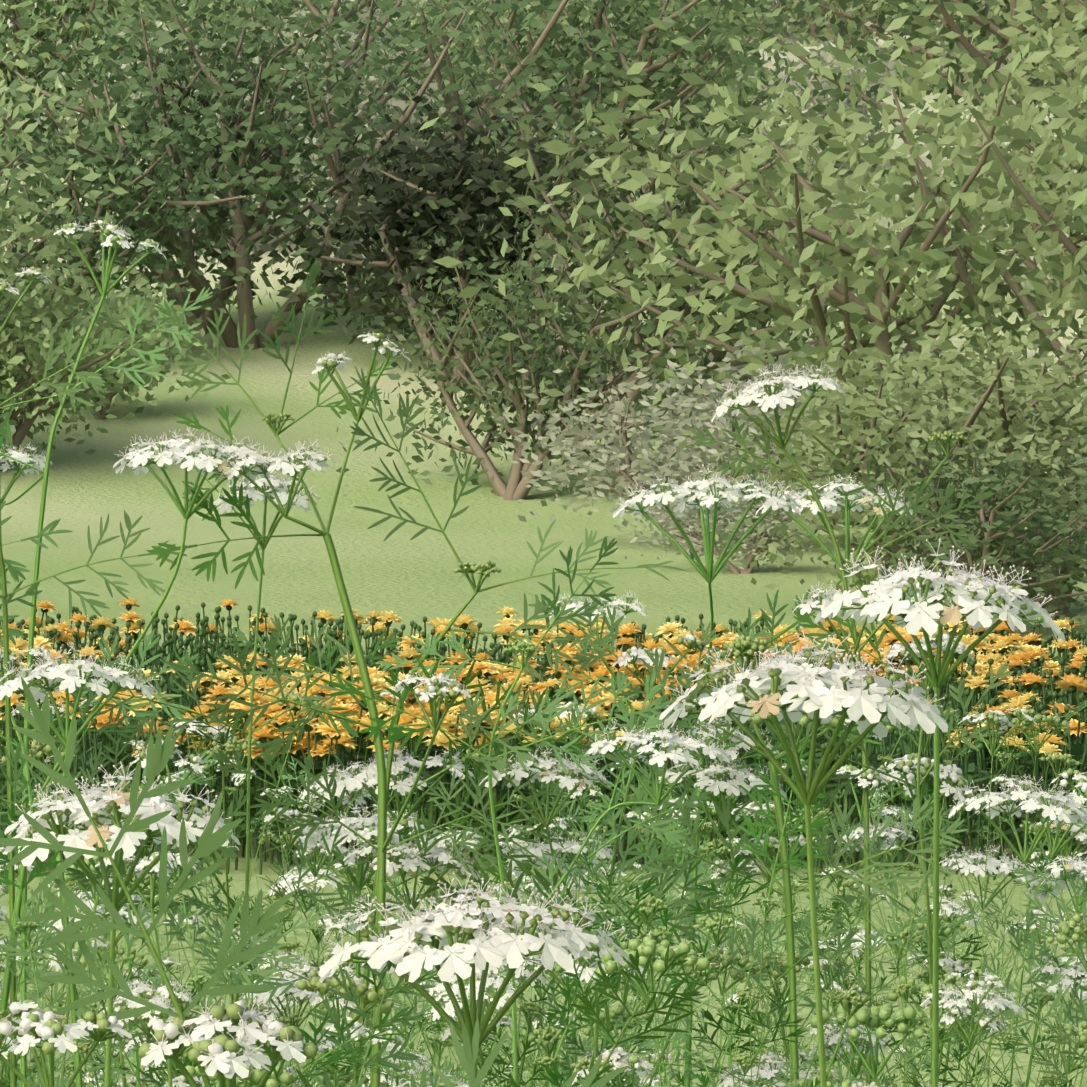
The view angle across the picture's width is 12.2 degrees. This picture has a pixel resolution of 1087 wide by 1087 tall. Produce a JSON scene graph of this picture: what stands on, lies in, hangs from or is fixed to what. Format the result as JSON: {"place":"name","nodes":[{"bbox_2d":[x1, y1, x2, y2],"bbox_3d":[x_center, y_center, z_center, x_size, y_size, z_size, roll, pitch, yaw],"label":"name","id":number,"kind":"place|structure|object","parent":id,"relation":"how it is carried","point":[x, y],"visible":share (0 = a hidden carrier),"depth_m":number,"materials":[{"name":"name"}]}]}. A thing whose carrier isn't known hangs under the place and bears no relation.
{"place":"outdoors","nodes":[
{"label":"outdoors","id":0,"kind":"place"},
{"bbox_2d":[0,0,1086,1086],"bbox_3d":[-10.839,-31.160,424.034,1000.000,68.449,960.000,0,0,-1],"label":"terrain","id":1,"kind":"structure","parent":0,"point":[402,573],"depth_m":17.77,"materials":[{"name":"green plant"}]},
{"bbox_2d":[0,501,72,865],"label":"coriander plant","id":2,"kind":"object","parent":1,"relation":"on","point":[14,571],"visible":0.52,"depth_m":1.45,"materials":[{"name":"green plant"}]},
{"bbox_2d":[0,1000,131,1086],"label":"coriander plant","id":3,"kind":"object","parent":1,"relation":"on","point":[44,1024],"visible":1,"depth_m":0.58,"materials":[{"name":"white plant"}]},
{"bbox_2d":[0,37,166,453],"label":"shrub","id":4,"kind":"object","parent":1,"relation":"on","point":[23,203],"visible":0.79,"depth_m":21.12,"materials":[{"name":"green plant"}]},
{"bbox_2d":[0,266,186,1086],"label":"coriander plant","id":5,"kind":"object","parent":1,"relation":"on","point":[32,271],"visible":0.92,"depth_m":1.41,"materials":[{"name":"green plant"}]},
{"bbox_2d":[0,219,213,1086],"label":"coriander plant","id":6,"kind":"object","parent":1,"relation":"on","point":[21,458],"visible":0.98,"depth_m":1.56,"materials":[{"name":"green plant"}]},
{"bbox_2d":[5,272,231,419],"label":"shrub","id":7,"kind":"object","parent":1,"relation":"on","point":[128,385],"visible":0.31,"depth_m":22.54,"materials":[{"name":"green plant"}]},
{"bbox_2d":[0,0,241,166],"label":"tree","id":8,"kind":"object","parent":1,"relation":"on","point":[4,42],"visible":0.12,"depth_m":31.37,"materials":[{"name":"green plant"}]},
{"bbox_2d":[4,761,240,1086],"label":"coriander plant","id":9,"kind":"object","parent":1,"relation":"on","point":[111,806],"visible":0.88,"depth_m":1.01,"materials":[{"name":"white plant"}]},
{"bbox_2d":[0,640,255,1086],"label":"coriander plant","id":10,"kind":"object","parent":1,"relation":"on","point":[41,750],"visible":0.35,"depth_m":1.78,"materials":[{"name":"green plant"}]},
{"bbox_2d":[0,178,268,471],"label":"shrub","id":11,"kind":"object","parent":1,"relation":"on","point":[36,312],"visible":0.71,"depth_m":21.21,"materials":[{"name":"green plant"}]},
{"bbox_2d":[0,427,272,1047],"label":"coriander plant","id":12,"kind":"object","parent":1,"relation":"on","point":[161,453],"visible":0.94,"depth_m":1.40,"materials":[{"name":"green plant"}]},
{"bbox_2d":[0,642,288,1086],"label":"coriander plant","id":13,"kind":"object","parent":1,"relation":"on","point":[69,675],"visible":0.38,"depth_m":1.39,"materials":[{"name":"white plant"}]},
{"bbox_2d":[0,790,323,1086],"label":"coriander plant","id":14,"kind":"object","parent":1,"relation":"on","point":[154,873],"visible":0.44,"depth_m":1.37,"materials":[{"name":"green plant"}]},
{"bbox_2d":[0,689,325,1086],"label":"coriander plant","id":15,"kind":"object","parent":1,"relation":"on","point":[295,697],"visible":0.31,"depth_m":2.46,"materials":[{"name":"green plant"}]},
{"bbox_2d":[0,96,339,370],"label":"shrub","id":16,"kind":"object","parent":1,"relation":"on","point":[99,208],"visible":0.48,"depth_m":23.78,"materials":[{"name":"green plant"}]},
{"bbox_2d":[0,0,371,155],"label":"tree","id":17,"kind":"object","parent":1,"relation":"on","point":[84,28],"visible":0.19,"depth_m":30.88,"materials":[{"name":"green plant"}]},
{"bbox_2d":[11,701,373,1086],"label":"coriander plant","id":18,"kind":"object","parent":1,"relation":"on","point":[302,961],"visible":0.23,"depth_m":2.07,"materials":[{"name":"green plant"}]},
{"bbox_2d":[0,0,415,334],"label":"shrub","id":19,"kind":"object","parent":1,"relation":"on","point":[228,261],"visible":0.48,"depth_m":24.63,"materials":[{"name":"green plant"}]},
{"bbox_2d":[43,6,391,250],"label":"shrub","id":20,"kind":"object","parent":1,"relation":"on","point":[133,96],"depth_m":27.87,"materials":[{"name":"green plant"}]},
{"bbox_2d":[36,448,401,1002],"bbox_3d":[-0.096,0.389,1.421,0.101,0.836,0.067,0,0,-42],"label":"coriander plant","id":21,"kind":"object","parent":1,"relation":"on","point":[282,488],"visible":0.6,"depth_m":1.43,"materials":[{"name":"green plant"}]},
{"bbox_2d":[0,883,489,1086],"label":"coriander plant","id":22,"kind":"object","parent":1,"relation":"on","point":[294,990],"visible":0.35,"depth_m":1.52,"materials":[{"name":"white plant"}]},
{"bbox_2d":[100,832,479,1086],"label":"coriander plant","id":23,"kind":"object","parent":1,"relation":"on","point":[441,854],"visible":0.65,"depth_m":1.41,"materials":[{"name":"white plant"}]},
{"bbox_2d":[0,0,589,349],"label":"shrub","id":24,"kind":"object","parent":1,"relation":"on","point":[311,108],"visible":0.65,"depth_m":24.20,"materials":[{"name":"green plant"}]},
{"bbox_2d":[0,1008,614,1086],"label":"coriander plant","id":25,"kind":"object","parent":1,"relation":"on","point":[254,1077],"visible":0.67,"depth_m":0.94,"materials":[{"name":"green plant"}]},
{"bbox_2d":[0,677,628,1086],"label":"coriander plant","id":26,"kind":"object","parent":1,"relation":"on","point":[284,1039],"visible":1,"depth_m":0.62,"materials":[{"name":"green plant"}]},
{"bbox_2d":[205,799,435,1086],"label":"coriander plant","id":27,"kind":"object","parent":1,"relation":"on","point":[360,825],"visible":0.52,"depth_m":1.50,"materials":[{"name":"white plant"}]},
{"bbox_2d":[144,919,547,1086],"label":"coriander plant","id":28,"kind":"object","parent":1,"relation":"on","point":[521,970],"visible":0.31,"depth_m":1.33,"materials":[{"name":"green plant"}]},
{"bbox_2d":[0,701,701,1086],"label":"coriander plant","id":29,"kind":"object","parent":1,"relation":"on","point":[564,715],"visible":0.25,"depth_m":2.26,"materials":[{"name":"green plant"}]},
{"bbox_2d":[27,811,684,1086],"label":"coriander plant","id":30,"kind":"object","parent":1,"relation":"on","point":[633,815],"visible":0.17,"depth_m":2.11,"materials":[{"name":"green plant"}]},
{"bbox_2d":[20,0,705,307],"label":"tree","id":31,"kind":"object","parent":1,"relation":"on","point":[394,11],"visible":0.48,"depth_m":25.72,"materials":[{"name":"green plant"}]},
{"bbox_2d":[146,257,591,1086],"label":"coriander plant","id":32,"kind":"object","parent":1,"relation":"on","point":[442,685],"visible":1,"depth_m":1.40,"materials":[{"name":"green plant"}]},
{"bbox_2d":[307,912,436,1081],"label":"coriander plant","id":33,"kind":"object","parent":1,"relation":"on","point":[381,1051],"visible":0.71,"depth_m":1.05,"materials":[{"name":"green plant"}]},
{"bbox_2d":[109,757,650,1086],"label":"coriander plant","id":34,"kind":"object","parent":1,"relation":"on","point":[281,997],"visible":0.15,"depth_m":2.61,"materials":[{"name":"green plant"}]},
{"bbox_2d":[235,4,525,229],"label":"shrub","id":35,"kind":"object","parent":1,"relation":"on","point":[402,104],"visible":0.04,"depth_m":28.56,"materials":[{"name":"green plant"}]},
{"bbox_2d":[6,763,759,1086],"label":"coriander plant","id":36,"kind":"object","parent":1,"relation":"on","point":[293,876],"visible":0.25,"depth_m":1.94,"materials":[{"name":"white plant"}]},
{"bbox_2d":[75,937,702,1086],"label":"coriander plant","id":37,"kind":"object","parent":1,"relation":"on","point":[370,997],"visible":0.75,"depth_m":1.04,"materials":[{"name":"green plant"}]},
{"bbox_2d":[208,39,614,386],"bbox_3d":[-0.481,-1.488,23.579,1.590,1.618,1.994,0,0,-39],"label":"shrub","id":38,"kind":"object","parent":1,"relation":"on","point":[448,183],"visible":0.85,"depth_m":23.38,"materials":[{"name":"green plant"}]},
{"bbox_2d":[0,690,822,1086],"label":"coriander plant","id":39,"kind":"object","parent":1,"relation":"on","point":[726,850],"visible":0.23,"depth_m":1.50,"materials":[{"name":"green plant"}]},
{"bbox_2d":[0,734,828,1086],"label":"coriander plant","id":40,"kind":"object","parent":1,"relation":"on","point":[632,946],"visible":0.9,"depth_m":1.18,"materials":[{"name":"green plant"}]},
{"bbox_2d":[260,127,598,355],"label":"shrub","id":41,"kind":"object","parent":1,"relation":"on","point":[395,306],"visible":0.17,"depth_m":24.13,"materials":[{"name":"green plant"}]},
{"bbox_2d":[98,690,769,1086],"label":"coriander plant","id":42,"kind":"object","parent":1,"relation":"on","point":[504,844],"visible":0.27,"depth_m":2.73,"materials":[{"name":"green plant"}]},
{"bbox_2d":[28,795,859,1086],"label":"coriander plant","id":43,"kind":"object","parent":1,"relation":"on","point":[625,1076],"visible":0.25,"depth_m":1.74,"materials":[{"name":"green plant"}]},
{"bbox_2d":[105,752,785,1086],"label":"coriander plant","id":44,"kind":"object","parent":1,"relation":"on","point":[546,1035],"visible":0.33,"depth_m":1.42,"materials":[{"name":"white plant"}]},
{"bbox_2d":[223,366,684,1086],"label":"coriander plant","id":45,"kind":"object","parent":1,"relation":"on","point":[487,570],"visible":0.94,"depth_m":1.41,"materials":[{"name":"green plant"}]},
{"bbox_2d":[134,848,775,1086],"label":"coriander plant","id":46,"kind":"object","parent":1,"relation":"on","point":[293,945],"visible":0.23,"depth_m":2.01,"materials":[{"name":"green plant"}]},
{"bbox_2d":[0,750,914,1086],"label":"coriander plant","id":47,"kind":"object","parent":1,"relation":"on","point":[874,778],"visible":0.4,"depth_m":1.58,"materials":[{"name":"green plant"}]},
{"bbox_2d":[318,872,628,1080],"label":"coriander plant","id":48,"kind":"object","parent":1,"relation":"on","point":[479,941],"visible":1,"depth_m":0.89,"materials":[{"name":"white plant"}]},
{"bbox_2d":[0,691,978,1086],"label":"coriander plant","id":49,"kind":"object","parent":1,"relation":"on","point":[952,773],"visible":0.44,"depth_m":1.49,"materials":[{"name":"green plant"}]},
{"bbox_2d":[35,879,947,1086],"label":"coriander plant","id":50,"kind":"object","parent":1,"relation":"on","point":[851,996],"visible":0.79,"depth_m":1.29,"materials":[{"name":"green plant"}]},
{"bbox_2d":[320,536,731,1084],"bbox_3d":[-0.003,0.403,1.379,0.109,0.810,0.036,0,0,15],"label":"coriander plant","id":51,"kind":"object","parent":1,"relation":"on","point":[649,750],"visible":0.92,"depth_m":1.38,"materials":[{"name":"green plant"}]},
{"bbox_2d":[271,0,783,157],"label":"tree","id":52,"kind":"object","parent":1,"relation":"on","point":[458,45],"visible":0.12,"depth_m":30.62,"materials":[{"name":"green plant"}]},
{"bbox_2d":[273,745,813,1086],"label":"coriander plant","id":53,"kind":"object","parent":1,"relation":"on","point":[399,762],"visible":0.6,"depth_m":1.44,"materials":[{"name":"white plant"}]},
{"bbox_2d":[0,598,1086,877],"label":"flower bed","id":54,"kind":"object","parent":1,"relation":"on","point":[1030,662],"visible":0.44,"depth_m":9.40,"materials":[{"name":"orange plant"}]},
{"bbox_2d":[336,211,792,500],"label":"shrub","id":55,"kind":"object","parent":1,"relation":"on","point":[533,348],"visible":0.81,"depth_m":20.55,"materials":[{"name":"green plant"}]},
{"bbox_2d":[420,594,790,1058],"bbox_3d":[0.020,0.411,1.407,0.108,0.794,0.061,0,0,-16],"label":"coriander plant","id":56,"kind":"object","parent":1,"relation":"on","point":[512,777],"visible":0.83,"depth_m":1.42,"materials":[{"name":"green plant"}]},
{"bbox_2d":[379,0,928,244],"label":"tree","id":57,"kind":"object","parent":1,"relation":"on","point":[635,30],"visible":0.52,"depth_m":27.81,"materials":[{"name":"green plant"}]},
{"bbox_2d":[425,936,893,1086],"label":"coriander plant","id":58,"kind":"object","parent":1,"relation":"on","point":[830,1037],"visible":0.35,"depth_m":1.39,"materials":[{"name":"white plant"}]},
{"bbox_2d":[301,818,1033,1086],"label":"coriander plant","id":59,"kind":"object","parent":1,"relation":"on","point":[405,827],"visible":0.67,"depth_m":1.38,"materials":[{"name":"green plant"}]},
{"bbox_2d":[324,894,1026,1086],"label":"coriander plant","id":60,"kind":"object","parent":1,"relation":"on","point":[986,1005],"visible":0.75,"depth_m":1.33,"materials":[{"name":"white plant"}]},
{"bbox_2d":[481,338,883,552],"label":"shrub","id":61,"kind":"object","parent":1,"relation":"on","point":[641,468],"visible":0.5,"depth_m":18.16,"materials":[{"name":"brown plant"}]},
{"bbox_2d":[297,764,1086,1086],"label":"coriander plant","id":62,"kind":"object","parent":1,"relation":"on","point":[959,966],"visible":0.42,"depth_m":1.64,"materials":[{"name":"green plant"}]},
{"bbox_2d":[501,0,888,183],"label":"tree","id":63,"kind":"object","parent":1,"relation":"on","point":[724,69],"visible":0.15,"depth_m":30.26,"materials":[{"name":"green plant"}]},
{"bbox_2d":[429,704,979,1086],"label":"coriander plant","id":64,"kind":"object","parent":1,"relation":"on","point":[945,901],"visible":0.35,"depth_m":2.47,"materials":[{"name":"green plant"}]},
{"bbox_2d":[468,81,949,391],"bbox_3d":[0.696,-1.411,23.735,2.226,1.482,2.186,0,0,28],"label":"shrub","id":65,"kind":"object","parent":1,"relation":"on","point":[806,168],"visible":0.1,"depth_m":23.52,"materials":[{"name":"green plant"}]},
{"bbox_2d":[393,44,1026,429],"bbox_3d":[0.732,-1.325,22.585,2.805,1.782,2.620,0,0,-1],"label":"shrub","id":66,"kind":"object","parent":1,"relation":"on","point":[542,220],"visible":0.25,"depth_m":22.41,"materials":[{"name":"green plant"}]},
{"bbox_2d":[514,464,914,1086],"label":"coriander plant","id":67,"kind":"object","parent":1,"relation":"on","point":[709,495],"visible":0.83,"depth_m":1.67,"materials":[{"name":"green plant"}]},
{"bbox_2d":[342,739,1086,1086],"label":"coriander plant","id":68,"kind":"object","parent":1,"relation":"on","point":[1078,797],"visible":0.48,"depth_m":1.67,"materials":[{"name":"green plant"}]},
{"bbox_2d":[417,778,1011,1086],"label":"coriander plant","id":69,"kind":"object","parent":1,"relation":"on","point":[578,791],"visible":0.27,"depth_m":1.74,"materials":[{"name":"green plant"}]},
{"bbox_2d":[610,462,842,573],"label":"shrub","id":70,"kind":"object","parent":1,"relation":"on","point":[694,534],"visible":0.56,"depth_m":17.08,"materials":[{"name":"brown plant"}]},
{"bbox_2d":[418,0,1086,505],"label":"shrub","id":71,"kind":"object","parent":1,"relation":"on","point":[948,254],"visible":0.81,"depth_m":19.42,"materials":[{"name":"green plant"}]},
{"bbox_2d":[645,702,870,1086],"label":"coriander plant","id":72,"kind":"object","parent":1,"relation":"on","point":[806,719],"visible":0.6,"depth_m":1.40,"materials":[{"name":"green plant"}]},
{"bbox_2d":[566,759,951,1085],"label":"coriander plant","id":73,"kind":"object","parent":1,"relation":"on","point":[859,953],"visible":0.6,"depth_m":1.91,"materials":[{"name":"green plant"}]},
{"bbox_2d":[590,583,967,1084],"bbox_3d":[0.065,0.409,1.423,0.104,0.797,0.074,0,0,-1],"label":"coriander plant","id":74,"kind":"object","parent":1,"relation":"on","point":[742,647],"visible":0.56,"depth_m":1.40,"materials":[{"name":"green plant"}]},
{"bbox_2d":[541,845,1036,1084],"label":"coriander plant","id":75,"kind":"object","parent":1,"relation":"on","point":[977,859],"visible":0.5,"depth_m":1.67,"materials":[{"name":"white plant"}]},
{"bbox_2d":[505,831,1086,1086],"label":"coriander plant","id":76,"kind":"object","parent":1,"relation":"on","point":[1080,866],"visible":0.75,"depth_m":1.46,"materials":[{"name":"white plant"}]},
{"bbox_2d":[659,626,947,1086],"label":"coriander plant","id":77,"kind":"object","parent":1,"relation":"on","point":[866,700],"visible":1,"depth_m":0.93,"materials":[{"name":"white plant"}]},
{"bbox_2d":[540,800,1086,1086],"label":"coriander plant","id":78,"kind":"object","parent":1,"relation":"on","point":[1070,1029],"visible":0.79,"depth_m":1.37,"materials":[{"name":"green plant"}]},
{"bbox_2d":[571,790,1059,1084],"bbox_3d":[0.190,0.437,2.268,0.424,0.733,0.461,0,7,45],"label":"coriander plant","id":79,"kind":"object","parent":1,"relation":"on","point":[796,885],"visible":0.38,"depth_m":2.12,"materials":[{"name":"green plant"}]},
{"bbox_2d":[554,694,1086,1086],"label":"coriander plant","id":80,"kind":"object","parent":1,"relation":"on","point":[1051,720],"visible":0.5,"depth_m":1.78,"materials":[{"name":"green plant"}]},
{"bbox_2d":[569,0,1085,208],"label":"tree","id":81,"kind":"object","parent":1,"relation":"on","point":[963,43],"visible":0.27,"depth_m":28.74,"materials":[{"name":"green plant"}]},
{"bbox_2d":[568,647,1086,1086],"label":"coriander plant","id":82,"kind":"object","parent":1,"relation":"on","point":[1074,922],"visible":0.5,"depth_m":1.43,"materials":[{"name":"green plant"}]},
{"bbox_2d":[690,361,994,1085],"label":"coriander plant","id":83,"kind":"object","parent":1,"relation":"on","point":[759,393],"visible":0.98,"depth_m":1.60,"materials":[{"name":"green plant"}]},
{"bbox_2d":[784,21,913,175],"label":"shrub","id":84,"kind":"object","parent":1,"relation":"on","point":[861,105],"visible":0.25,"depth_m":30.68,"materials":[{"name":"green plant"}]},
{"bbox_2d":[617,299,1086,574],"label":"shrub","id":85,"kind":"object","parent":1,"relation":"on","point":[1009,372],"visible":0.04,"depth_m":16.93,"materials":[{"name":"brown plant"}]},
{"bbox_2d":[648,289,1086,602],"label":"shrub","id":86,"kind":"object","parent":1,"relation":"on","point":[915,415],"visible":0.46,"depth_m":14.89,"materials":[{"name":"green plant"}]},
{"bbox_2d":[709,708,1036,1086],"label":"coriander plant","id":87,"kind":"object","parent":1,"relation":"on","point":[998,719],"visible":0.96,"depth_m":1.31,"materials":[{"name":"green plant"}]},
{"bbox_2d":[736,608,1012,1086],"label":"coriander plant","id":88,"kind":"object","parent":1,"relation":"on","point":[902,651],"visible":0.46,"depth_m":1.45,"materials":[{"name":"green plant"}]},
{"bbox_2d":[752,972,1001,1086],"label":"coriander plant","id":89,"kind":"object","parent":1,"relation":"on","point":[883,1017],"visible":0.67,"depth_m":1.40,"materials":[{"name":"green plant"}]},
{"bbox_2d":[721,0,1085,94],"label":"tree","id":90,"kind":"object","parent":1,"relation":"on","point":[933,16],"visible":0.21,"depth_m":34.72,"materials":[{"name":"green plant"}]},
{"bbox_2d":[731,749,1081,1086],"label":"coriander plant","id":91,"kind":"object","parent":1,"relation":"on","point":[1067,759],"visible":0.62,"depth_m":3.10,"materials":[{"name":"green plant"}]},
{"bbox_2d":[765,420,1086,637],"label":"shrub","id":92,"kind":"object","parent":1,"relation":"on","point":[988,522],"visible":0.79,"depth_m":14.09,"materials":[{"name":"green plant"}]},
{"bbox_2d":[785,277,1086,614],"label":"shrub","id":93,"kind":"object","parent":1,"relation":"on","point":[998,394],"visible":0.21,"depth_m":14.95,"materials":[{"name":"green plant"}]},
{"bbox_2d":[814,538,1064,1086],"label":"coriander plant","id":94,"kind":"object","parent":1,"relation":"on","point":[955,598],"visible":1,"depth_m":0.98,"materials":[{"name":"white plant"}]},
{"bbox_2d":[839,21,1086,297],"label":"shrub","id":95,"kind":"object","parent":1,"relation":"on","point":[1077,237],"visible":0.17,"depth_m":25.84,"materials":[{"name":"green plant"}]},
{"bbox_2d":[843,0,1086,265],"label":"shrub","id":96,"kind":"object","parent":1,"relation":"on","point":[1013,43],"visible":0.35,"depth_m":25.66,"materials":[{"name":"green plant"}]},
{"bbox_2d":[885,845,1083,1086],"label":"coriander plant","id":97,"kind":"object","parent":1,"relation":"on","point":[902,989],"visible":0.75,"depth_m":1.43,"materials":[{"name":"green plant"}]},
{"bbox_2d":[937,0,1086,157],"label":"tree","id":98,"kind":"object","parent":1,"relation":"on","point":[1077,8],"visible":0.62,"depth_m":25.30,"materials":[{"name":"green plant"}]},
{"bbox_2d":[948,774,1086,1086],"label":"coriander plant","id":99,"kind":"object","parent":1,"relation":"on","point":[1054,807],"visible":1,"depth_m":1.30,"materials":[{"name":"white plant"}]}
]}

